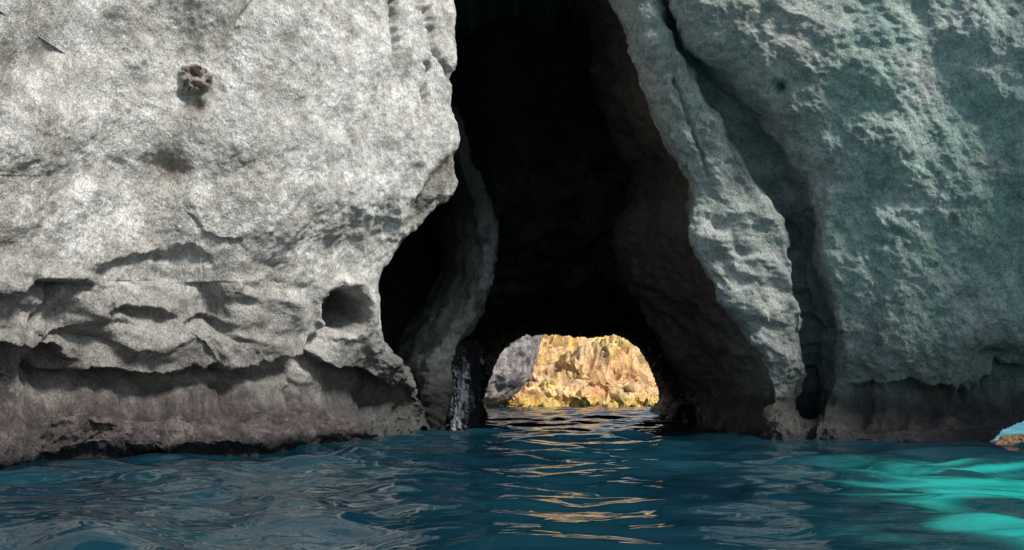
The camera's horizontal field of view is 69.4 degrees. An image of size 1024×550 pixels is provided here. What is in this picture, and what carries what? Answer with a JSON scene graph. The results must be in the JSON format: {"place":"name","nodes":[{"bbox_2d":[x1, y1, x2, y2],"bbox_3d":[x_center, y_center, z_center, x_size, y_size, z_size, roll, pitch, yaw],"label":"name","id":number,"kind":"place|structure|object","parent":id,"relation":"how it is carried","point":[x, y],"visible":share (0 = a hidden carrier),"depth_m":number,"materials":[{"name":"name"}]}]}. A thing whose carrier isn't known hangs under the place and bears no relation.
{"place":"outdoors","nodes":[
{"label":"outdoors","id":0,"kind":"place"},
{"bbox_2d":[0,0,510,468],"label":"wall","id":1,"kind":"structure","parent":0,"point":[214,214],"depth_m":16.07,"materials":[{"name":"stone"}]},
{"bbox_2d":[394,105,498,430],"bbox_3d":[-3.037,-0.943,29.527,5.160,15.342,8.058,0,-9,0],"label":"fin","id":2,"kind":"object","parent":1,"relation":"attached to","point":[441,323],"visible":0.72,"depth_m":26.11,"materials":[{"name":"grey stone"}]},
{"bbox_2d":[444,341,487,429],"bbox_3d":[-1.550,4.499,28.703,1.589,4.276,5.966,-2,-9,14],"label":"wet drip curtain","id":3,"kind":"object","parent":2,"relation":"attached to","point":[466,409],"visible":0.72,"depth_m":26.65,"materials":[{"name":"stone"}]},
{"bbox_2d":[0,405,1023,549],"bbox_3d":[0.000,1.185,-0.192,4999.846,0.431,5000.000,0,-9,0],"label":"sea","id":4,"kind":"structure","parent":0,"point":[574,478],"depth_m":9.27,"materials":[{"name":"liquid"}]},
{"bbox_2d":[994,434,1023,443],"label":"rock ledge","id":5,"kind":"object","parent":4,"relation":"in","point":[1006,439],"visible":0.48,"depth_m":17.79,"materials":[{"name":"stone"}]},
{"bbox_2d":[484,334,541,407],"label":"grey rock spur","id":6,"kind":"structure","parent":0,"point":[513,366],"depth_m":65.14,"materials":[{"name":"stone"}]},
{"bbox_2d":[378,0,696,423],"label":"cave vault","id":7,"kind":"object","parent":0,"point":[545,157],"visible":0.3,"depth_m":35.21,"materials":[{"name":"stone"}]},
{"bbox_2d":[499,334,658,407],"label":"ochre cliff","id":8,"kind":"structure","parent":0,"point":[611,371],"depth_m":80.75,"materials":[{"name":"stone"}]},
{"bbox_2d":[511,0,1023,441],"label":"wall","id":9,"kind":"structure","parent":0,"point":[818,229],"depth_m":20.46,"materials":[{"name":"stone"}]}
]}

